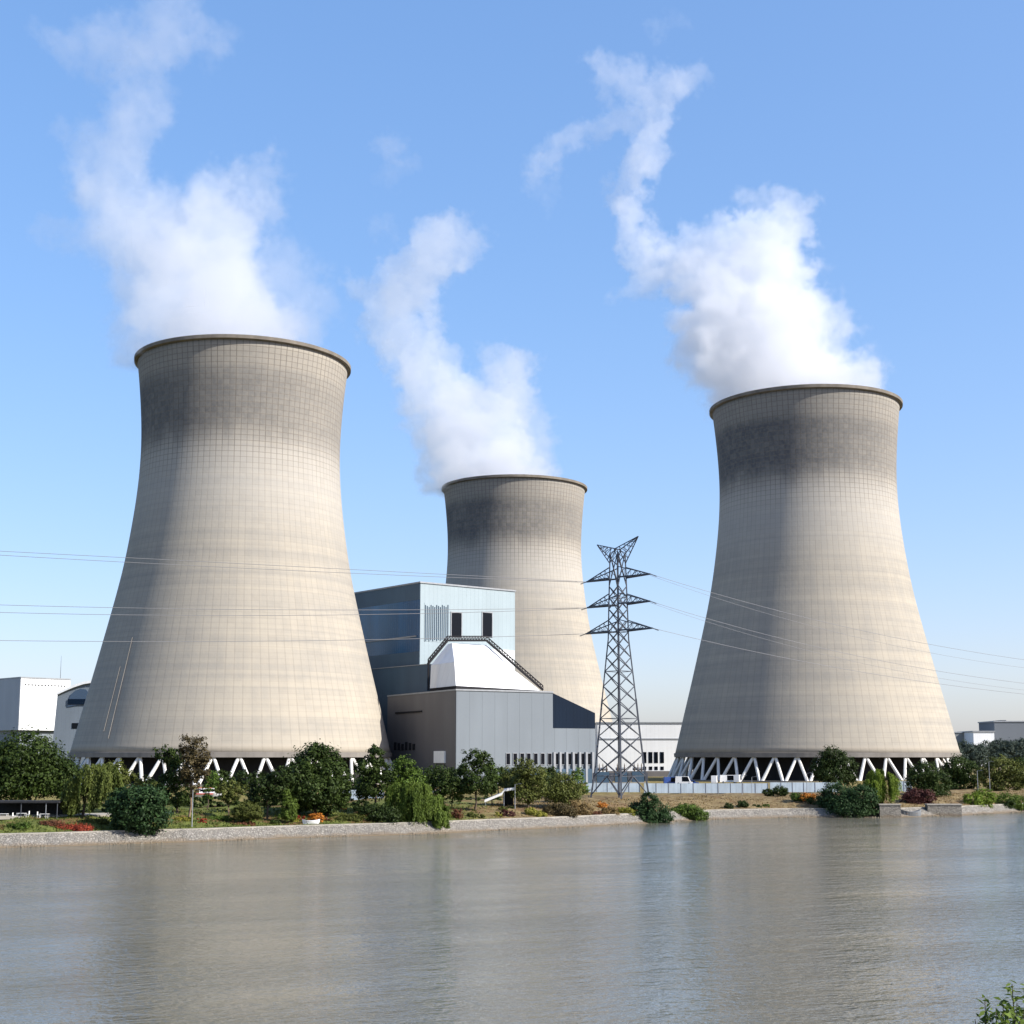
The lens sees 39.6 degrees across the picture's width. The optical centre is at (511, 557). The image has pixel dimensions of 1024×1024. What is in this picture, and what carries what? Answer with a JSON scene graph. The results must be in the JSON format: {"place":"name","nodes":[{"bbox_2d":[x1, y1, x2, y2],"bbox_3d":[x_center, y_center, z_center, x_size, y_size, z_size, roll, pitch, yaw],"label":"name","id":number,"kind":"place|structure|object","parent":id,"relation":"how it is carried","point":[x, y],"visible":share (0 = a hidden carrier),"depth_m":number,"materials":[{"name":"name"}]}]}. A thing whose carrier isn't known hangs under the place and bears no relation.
{"place":"outdoors","nodes":[
{"label":"outdoors","id":0,"kind":"place"},
{"bbox_2d":[0,812,169,819],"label":"path","id":1,"kind":"structure","parent":0,"point":[2,817],"depth_m":241.67,"materials":[{"name":"beige concrete"}]},
{"bbox_2d":[0,812,1023,1023],"bbox_3d":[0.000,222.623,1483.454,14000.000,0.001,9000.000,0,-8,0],"label":"river water","id":2,"kind":"structure","parent":0,"point":[892,920],"depth_m":118.63,"materials":[{"name":"grey liquid"}]},
{"bbox_2d":[901,809,920,815],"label":"rowing boat","id":3,"kind":"object","parent":2,"relation":"on","point":[914,813],"visible":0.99,"depth_m":336.13,"materials":[{"name":"grey paint"}]},
{"bbox_2d":[0,767,1023,847],"bbox_3d":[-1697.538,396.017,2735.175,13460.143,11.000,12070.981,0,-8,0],"label":"ground","id":4,"kind":"structure","parent":0,"point":[598,796],"depth_m":313.70,"materials":[{"name":"soil"}]},
{"bbox_2d":[6,820,32,829],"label":"planting bed","id":5,"kind":"object","parent":4,"relation":"on","point":[19,825],"visible":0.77,"depth_m":229.46,"materials":[{"name":"green plant"}]},
{"bbox_2d":[0,800,67,818],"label":"shade pavilion","id":6,"kind":"structure","parent":4,"relation":"on","point":[45,807],"depth_m":243.93,"materials":[{"name":"metal"}]},
{"bbox_2d":[0,670,70,755],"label":"box building","id":7,"kind":"structure","parent":4,"relation":"on","point":[27,701],"depth_m":794.68,"materials":[{"name":"metal"}]},
{"bbox_2d":[0,724,82,799],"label":"broadleaf tree","id":8,"kind":"object","parent":4,"relation":"on","point":[30,772],"visible":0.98,"depth_m":256.51,"materials":[{"name":"green plant"}]},
{"bbox_2d":[39,820,65,825],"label":"flower bed","id":9,"kind":"object","parent":4,"relation":"on","point":[52,823],"visible":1,"depth_m":231.90,"materials":[{"name":"red plant"}]},
{"bbox_2d":[52,681,90,766],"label":"arched hall","id":10,"kind":"structure","parent":4,"relation":"on","point":[70,703],"depth_m":686.18,"materials":[{"name":"white metal"}]},
{"bbox_2d":[67,689,87,706],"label":"window","id":11,"kind":"structure","parent":10,"relation":"in","point":[78,697],"depth_m":686.90,"materials":[{"name":"blue glass"}]},
{"bbox_2d":[55,822,95,830],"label":"flower bed","id":12,"kind":"object","parent":4,"relation":"on","point":[76,827],"visible":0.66,"depth_m":231.60,"materials":[{"name":"red plant"}]},
{"bbox_2d":[58,763,123,817],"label":"willow tree","id":13,"kind":"object","parent":4,"relation":"on","point":[98,781],"visible":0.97,"depth_m":239.83,"materials":[{"name":"green plant"}]},
{"bbox_2d":[80,818,109,824],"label":"planting bed","id":14,"kind":"object","parent":4,"relation":"on","point":[102,820],"visible":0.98,"depth_m":236.91,"materials":[{"name":"green plant"}]},
{"bbox_2d":[104,759,139,788],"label":"bushy tree","id":15,"kind":"object","parent":4,"relation":"on","point":[127,779],"visible":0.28,"depth_m":258.39,"materials":[{"name":"green plant"}]},
{"bbox_2d":[102,782,172,835],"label":"riverside shrub","id":16,"kind":"object","parent":4,"relation":"on","point":[139,809],"visible":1,"depth_m":233.46,"materials":[{"name":"green plant"}]},
{"bbox_2d":[134,774,151,787],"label":"young tree","id":17,"kind":"object","parent":4,"relation":"on","point":[139,781],"visible":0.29,"depth_m":256.43,"materials":[{"name":"green plant"}]},
{"bbox_2d":[151,744,195,812],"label":"dark conifer","id":18,"kind":"object","parent":4,"relation":"on","point":[169,778],"visible":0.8,"depth_m":252.06,"materials":[{"name":"green plant"}]},
{"bbox_2d":[175,734,213,816],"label":"mixed tree","id":19,"kind":"object","parent":4,"relation":"on","point":[189,757],"visible":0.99,"depth_m":248.80,"materials":[{"name":"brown plant"}]},
{"bbox_2d":[165,791,226,807],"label":"hedge","id":20,"kind":"object","parent":4,"relation":"on","point":[205,803],"visible":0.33,"depth_m":280.31,"materials":[{"name":"green plant"}]},
{"bbox_2d":[201,770,219,808],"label":"young tree","id":21,"kind":"object","parent":4,"relation":"on","point":[213,782],"visible":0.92,"depth_m":272.74,"materials":[{"name":"green plant"}]},
{"bbox_2d":[206,769,234,788],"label":"back tree","id":22,"kind":"object","parent":4,"relation":"on","point":[225,777],"visible":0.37,"depth_m":379.17,"materials":[{"name":"green plant"}]},
{"bbox_2d":[207,814,236,820],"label":"planting bed","id":23,"kind":"object","parent":4,"relation":"on","point":[223,818],"visible":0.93,"depth_m":250.62,"materials":[{"name":"green plant"}]},
{"bbox_2d":[214,779,244,815],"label":"tree","id":24,"kind":"object","parent":4,"relation":"on","point":[230,793],"visible":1,"depth_m":252.34,"materials":[{"name":"green plant"}]},
{"bbox_2d":[68,334,392,786],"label":"cooling tower","id":25,"kind":"structure","parent":4,"relation":"on","point":[240,448],"depth_m":499.52,"materials":[{"name":"concrete"}]},
{"bbox_2d":[228,769,258,790],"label":"back tree","id":26,"kind":"object","parent":4,"relation":"on","point":[243,774],"visible":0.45,"depth_m":346.10,"materials":[{"name":"green plant"}]},
{"bbox_2d":[229,800,263,820],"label":"clipped bush","id":27,"kind":"object","parent":4,"relation":"on","point":[243,811],"visible":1,"depth_m":249.13,"materials":[{"name":"green plant"}]},
{"bbox_2d":[1,801,522,832],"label":"lawn grass","id":28,"kind":"structure","parent":4,"relation":"on","point":[38,827],"depth_m":249.27,"materials":[{"name":"green plant"}]},
{"bbox_2d":[246,765,294,819],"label":"bushy tree","id":29,"kind":"object","parent":4,"relation":"on","point":[271,785],"visible":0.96,"depth_m":256.62,"materials":[{"name":"green plant"}]},
{"bbox_2d":[279,789,298,822],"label":"cypress","id":30,"kind":"object","parent":4,"relation":"on","point":[289,811],"visible":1,"depth_m":254.66,"materials":[{"name":"green plant"}]},
{"bbox_2d":[275,738,354,814],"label":"round tree","id":31,"kind":"object","parent":4,"relation":"on","point":[316,776],"visible":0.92,"depth_m":261.09,"materials":[{"name":"green plant"}]},
{"bbox_2d":[306,813,325,821],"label":"flower bed","id":32,"kind":"object","parent":4,"relation":"on","point":[317,817],"visible":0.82,"depth_m":257.35,"materials":[{"name":"orange plant"}]},
{"bbox_2d":[335,813,364,821],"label":"planting bed","id":33,"kind":"object","parent":4,"relation":"on","point":[353,817],"visible":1,"depth_m":259.91,"materials":[{"name":"green plant"}]},
{"bbox_2d":[353,744,397,802],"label":"broadleaf tree","id":34,"kind":"object","parent":4,"relation":"on","point":[365,788],"visible":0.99,"depth_m":267.93,"materials":[{"name":"green plant"}]},
{"bbox_2d":[350,799,402,824],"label":"shrub","id":35,"kind":"object","parent":4,"relation":"on","point":[383,812],"visible":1,"depth_m":261.63,"materials":[{"name":"green plant"}]},
{"bbox_2d":[385,754,427,791],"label":"broadleaf tree","id":36,"kind":"object","parent":4,"relation":"on","point":[404,773],"visible":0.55,"depth_m":270.88,"materials":[{"name":"green plant"}]},
{"bbox_2d":[384,781,452,829],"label":"willow tree","id":37,"kind":"object","parent":4,"relation":"on","point":[414,801],"visible":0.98,"depth_m":264.79,"materials":[{"name":"green plant"}]},
{"bbox_2d":[354,581,515,757],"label":"boiler house","id":38,"kind":"structure","parent":4,"relation":"on","point":[398,662],"depth_m":559.44,"materials":[{"name":"blue metal"}]},
{"bbox_2d":[450,611,461,637],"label":"window","id":39,"kind":"structure","parent":38,"relation":"in","point":[456,618],"depth_m":557.35,"materials":[{"name":"black glass"}]},
{"bbox_2d":[482,611,492,637],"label":"window","id":40,"kind":"structure","parent":38,"relation":"in","point":[487,617],"depth_m":566.96,"materials":[{"name":"black glass"}]},
{"bbox_2d":[424,764,461,803],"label":"street tree","id":41,"kind":"object","parent":4,"relation":"on","point":[442,780],"visible":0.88,"depth_m":285.52,"materials":[{"name":"green plant"}]},
{"bbox_2d":[445,774,464,806],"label":"young tree","id":42,"kind":"object","parent":4,"relation":"on","point":[459,795],"visible":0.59,"depth_m":286.99,"materials":[{"name":"green plant"}]},
{"bbox_2d":[454,747,499,810],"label":"broadleaf tree","id":43,"kind":"object","parent":4,"relation":"on","point":[474,779],"visible":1,"depth_m":285.73,"materials":[{"name":"green plant"}]},
{"bbox_2d":[387,689,595,783],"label":"turbine hall","id":44,"kind":"structure","parent":4,"relation":"on","point":[449,727],"depth_m":511.80,"materials":[{"name":"metal"}]},
{"bbox_2d":[427,636,543,690],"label":"filter house","id":45,"kind":"structure","parent":44,"relation":"on","point":[466,666],"depth_m":524.84,"materials":[{"name":"white metal"}]},
{"bbox_2d":[485,787,514,805],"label":"entrance canopy","id":46,"kind":"object","parent":4,"relation":"on","point":[507,798],"visible":0.68,"depth_m":296.93,"materials":[{"name":"white metal"}]},
{"bbox_2d":[497,765,518,797],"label":"young tree","id":47,"kind":"object","parent":4,"relation":"on","point":[505,779],"visible":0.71,"depth_m":298.35,"materials":[{"name":"green plant"}]},
{"bbox_2d":[0,803,1022,834],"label":"embankment coping","id":48,"kind":"object","parent":4,"relation":"on","point":[416,822],"visible":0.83,"depth_m":259.50,"materials":[{"name":"beige concrete"}]},
{"bbox_2d":[0,805,1023,845],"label":"revetment","id":49,"kind":"object","parent":4,"relation":"on","point":[160,836],"visible":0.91,"depth_m":257.16,"materials":[{"name":"stone"}]},
{"bbox_2d":[0,811,1023,847],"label":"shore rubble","id":50,"kind":"object","parent":4,"relation":"on","point":[448,832],"visible":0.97,"depth_m":260.47,"materials":[{"name":"stone"}]},
{"bbox_2d":[441,474,612,722],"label":"cooling tower","id":51,"kind":"structure","parent":4,"relation":"on","point":[514,527],"depth_m":756.89,"materials":[{"name":"concrete"}]},
{"bbox_2d":[505,757,549,806],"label":"bushy tree","id":52,"kind":"object","parent":4,"relation":"on","point":[529,792],"visible":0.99,"depth_m":293.74,"materials":[{"name":"green plant"}]},
{"bbox_2d":[524,807,547,816],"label":"shrub","id":53,"kind":"object","parent":4,"relation":"on","point":[534,812],"visible":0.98,"depth_m":286.56,"materials":[{"name":"yellow plant"}]},
{"bbox_2d":[538,764,561,781],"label":"back tree","id":54,"kind":"object","parent":4,"relation":"on","point":[551,768],"visible":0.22,"depth_m":380.76,"materials":[{"name":"green plant"}]},
{"bbox_2d":[541,802,578,817],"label":"brown shrub","id":55,"kind":"object","parent":4,"relation":"on","point":[557,809],"visible":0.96,"depth_m":289.96,"materials":[{"name":"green plant"}]},
{"bbox_2d":[541,769,585,806],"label":"bush","id":56,"kind":"object","parent":4,"relation":"on","point":[562,792],"visible":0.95,"depth_m":297.96,"materials":[{"name":"green plant"}]},
{"bbox_2d":[569,767,590,793],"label":"young tree","id":57,"kind":"object","parent":4,"relation":"on","point":[575,776],"visible":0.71,"depth_m":313.40,"materials":[{"name":"green plant"}]},
{"bbox_2d":[566,798,596,814],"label":"straw shrub","id":58,"kind":"object","parent":4,"relation":"on","point":[581,809],"visible":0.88,"depth_m":295.32,"materials":[{"name":"beige plant"}]},
{"bbox_2d":[593,764,612,782],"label":"transformer","id":59,"kind":"object","parent":4,"relation":"on","point":[599,778],"visible":0.73,"depth_m":504.73,"materials":[{"name":"blue metal"}]},
{"bbox_2d":[600,806,619,814],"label":"planting bed","id":60,"kind":"object","parent":4,"relation":"on","point":[609,810],"visible":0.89,"depth_m":301.08,"materials":[{"name":"plant"}]},
{"bbox_2d":[586,783,639,792],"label":"hoarding","id":61,"kind":"object","parent":4,"relation":"on","point":[608,787],"visible":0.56,"depth_m":378.12,"materials":[{"name":"metal"}]},
{"bbox_2d":[581,536,658,798],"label":"transmission pylon","id":62,"kind":"object","parent":4,"relation":"on","point":[619,775],"visible":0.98,"depth_m":345.51,"materials":[{"name":"metal"}]},
{"bbox_2d":[13,605,555,609],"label":"power line","id":63,"kind":"object","parent":62,"relation":"attached to","point":[272,609],"visible":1,"depth_m":324.45,"materials":[{"name":"silver metal"}]},
{"bbox_2d":[3,555,566,581],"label":"power line","id":64,"kind":"object","parent":62,"relation":"attached to","point":[275,569],"visible":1,"depth_m":328.43,"materials":[{"name":"silver metal"}]},
{"bbox_2d":[0,634,572,641],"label":"power line","id":65,"kind":"object","parent":62,"relation":"attached to","point":[243,641],"visible":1,"depth_m":321.24,"materials":[{"name":"silver metal"}]},
{"bbox_2d":[0,608,584,615],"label":"power line","id":66,"kind":"object","parent":62,"relation":"attached to","point":[275,615],"visible":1,"depth_m":325.24,"materials":[{"name":"silver metal"}]},
{"bbox_2d":[3,551,583,581],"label":"power line","id":67,"kind":"object","parent":62,"relation":"attached to","point":[291,566],"visible":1,"depth_m":330.05,"materials":[{"name":"silver metal"}]},
{"bbox_2d":[654,602,1018,682],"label":"power line","id":68,"kind":"object","parent":62,"relation":"attached to","point":[832,650],"visible":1,"depth_m":374.95,"materials":[{"name":"silver metal"}]},
{"bbox_2d":[658,629,1019,693],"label":"power line","id":69,"kind":"object","parent":62,"relation":"attached to","point":[835,667],"visible":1,"depth_m":372.90,"materials":[{"name":"silver metal"}]},
{"bbox_2d":[658,576,1023,659],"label":"power line","id":70,"kind":"object","parent":62,"relation":"attached to","point":[834,624],"visible":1,"depth_m":374.56,"materials":[{"name":"silver metal"}]},
{"bbox_2d":[612,763,630,782],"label":"transformer","id":71,"kind":"object","parent":4,"relation":"on","point":[625,779],"visible":0.59,"depth_m":512.59,"materials":[{"name":"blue metal"}]},
{"bbox_2d":[616,806,635,815],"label":"planting bed","id":72,"kind":"object","parent":4,"relation":"on","point":[625,810],"visible":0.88,"depth_m":305.07,"materials":[{"name":"yellow plant"}]},
{"bbox_2d":[631,763,647,782],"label":"transformer","id":73,"kind":"object","parent":4,"relation":"on","point":[640,777],"visible":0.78,"depth_m":520.59,"materials":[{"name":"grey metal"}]},
{"bbox_2d":[595,722,692,776],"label":"white hall","id":74,"kind":"structure","parent":4,"relation":"on","point":[659,742],"depth_m":698.92,"materials":[{"name":"metal"}]},
{"bbox_2d":[627,791,675,822],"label":"riverside shrub","id":75,"kind":"object","parent":4,"relation":"on","point":[650,811],"visible":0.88,"depth_m":305.90,"materials":[{"name":"green plant"}]},
{"bbox_2d":[675,776,691,782],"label":"parked van","id":76,"kind":"object","parent":4,"relation":"on","point":[682,779],"visible":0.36,"depth_m":477.47,"materials":[{"name":"white paint"}]},
{"bbox_2d":[668,803,710,820],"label":"reedy bush","id":77,"kind":"object","parent":4,"relation":"on","point":[692,811],"visible":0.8,"depth_m":317.49,"materials":[{"name":"green plant"}]},
{"bbox_2d":[644,783,767,793],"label":"hoarding","id":78,"kind":"object","parent":4,"relation":"on","point":[656,788],"visible":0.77,"depth_m":375.15,"materials":[{"name":"metal"}]},
{"bbox_2d":[424,790,1022,820],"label":"dry grass","id":79,"kind":"structure","parent":4,"relation":"on","point":[593,802],"depth_m":335.03,"materials":[{"name":"plant"}]},
{"bbox_2d":[720,775,735,782],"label":"parked van","id":80,"kind":"object","parent":4,"relation":"on","point":[726,778],"visible":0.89,"depth_m":477.46,"materials":[{"name":"white paint"}]},
{"bbox_2d":[772,784,788,796],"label":"mound shrub","id":81,"kind":"object","parent":4,"relation":"on","point":[781,790],"visible":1,"depth_m":356.02,"materials":[{"name":"green plant"}]},
{"bbox_2d":[770,782,837,792],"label":"hoarding","id":82,"kind":"object","parent":4,"relation":"on","point":[805,786],"visible":0.56,"depth_m":377.17,"materials":[{"name":"metal"}]},
{"bbox_2d":[667,384,969,781],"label":"cooling tower","id":83,"kind":"structure","parent":4,"relation":"on","point":[809,525],"depth_m":566.58,"materials":[{"name":"concrete"}]},
{"bbox_2d":[809,743,860,785],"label":"broadleaf tree","id":84,"kind":"object","parent":4,"relation":"on","point":[824,767],"visible":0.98,"depth_m":394.16,"materials":[{"name":"green plant"}]},
{"bbox_2d":[815,779,882,817],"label":"riverside shrub","id":85,"kind":"object","parent":4,"relation":"on","point":[845,799],"visible":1,"depth_m":333.10,"materials":[{"name":"green plant"}]},
{"bbox_2d":[862,768,902,803],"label":"willow tree","id":86,"kind":"object","parent":4,"relation":"on","point":[878,780],"visible":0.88,"depth_m":340.01,"materials":[{"name":"green plant"}]},
{"bbox_2d":[876,804,900,816],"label":"retaining wall","id":87,"kind":"structure","parent":4,"relation":"on","point":[889,810],"depth_m":332.99,"materials":[{"name":"concrete"}]},
{"bbox_2d":[899,787,937,804],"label":"maroon bush","id":88,"kind":"object","parent":4,"relation":"on","point":[913,795],"visible":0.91,"depth_m":348.38,"materials":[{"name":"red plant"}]},
{"bbox_2d":[903,760,953,795],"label":"bushy tree","id":89,"kind":"object","parent":4,"relation":"on","point":[920,778],"visible":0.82,"depth_m":369.71,"materials":[{"name":"green plant"}]},
{"bbox_2d":[924,804,961,815],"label":"retaining wall","id":90,"kind":"structure","parent":4,"relation":"on","point":[947,809],"depth_m":340.89,"materials":[{"name":"concrete"}]},
{"bbox_2d":[937,751,984,788],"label":"bushy tree","id":91,"kind":"object","parent":4,"relation":"on","point":[960,774],"visible":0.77,"depth_m":423.20,"materials":[{"name":"green plant"}]},
{"bbox_2d":[962,743,989,773],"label":"tree","id":92,"kind":"object","parent":4,"relation":"on","point":[969,749],"visible":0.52,"depth_m":810.44,"materials":[{"name":"green plant"}]},
{"bbox_2d":[960,731,994,765],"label":"shed","id":93,"kind":"structure","parent":4,"relation":"on","point":[976,737],"depth_m":1438.89,"materials":[{"name":"metal"}]},
{"bbox_2d":[960,786,997,807],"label":"bright bush","id":94,"kind":"object","parent":4,"relation":"on","point":[978,797],"visible":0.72,"depth_m":359.18,"materials":[{"name":"green plant"}]},
{"bbox_2d":[968,750,991,768],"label":"tree","id":95,"kind":"object","parent":4,"relation":"on","point":[976,757],"visible":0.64,"depth_m":641.57,"materials":[{"name":"green plant"}]},
{"bbox_2d":[976,739,1001,756],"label":"tree","id":96,"kind":"object","parent":4,"relation":"on","point":[993,747],"visible":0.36,"depth_m":940.30,"materials":[{"name":"green plant"}]},
{"bbox_2d":[975,754,1023,790],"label":"feathery tree","id":97,"kind":"object","parent":4,"relation":"on","point":[1000,778],"visible":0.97,"depth_m":413.37,"materials":[{"name":"green plant"}]},
{"bbox_2d":[987,750,1013,768],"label":"tree","id":98,"kind":"object","parent":4,"relation":"on","point":[996,754],"visible":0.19,"depth_m":654.45,"materials":[{"name":"green plant"}]},
{"bbox_2d":[978,720,1023,765],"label":"building","id":99,"kind":"structure","parent":4,"relation":"on","point":[1006,730],"depth_m":1489.66,"materials":[{"name":"metal"}]},
{"bbox_2d":[994,791,1023,810],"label":"bright bush","id":100,"kind":"object","parent":4,"relation":"on","point":[1016,799],"visible":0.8,"depth_m":366.23,"materials":[{"name":"green plant"}]},
{"bbox_2d":[997,737,1023,756],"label":"tree","id":101,"kind":"object","parent":4,"relation":"on","point":[1009,749],"visible":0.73,"depth_m":919.48,"materials":[{"name":"green plant"}]},
{"bbox_2d":[0,0,1023,731],"label":"sky","id":102,"kind":"structure","parent":0,"point":[533,237],"materials":[{"name":"blue"}]},
{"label":"near bank ground","id":103,"kind":"structure","parent":0,"visible":0},
{"bbox_2d":[972,980,1023,1023],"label":"riverbank shrub","id":104,"kind":"object","parent":103,"relation":"on","point":[1014,1017],"visible":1,"depth_m":12.85,"materials":[{"name":"green plant"}]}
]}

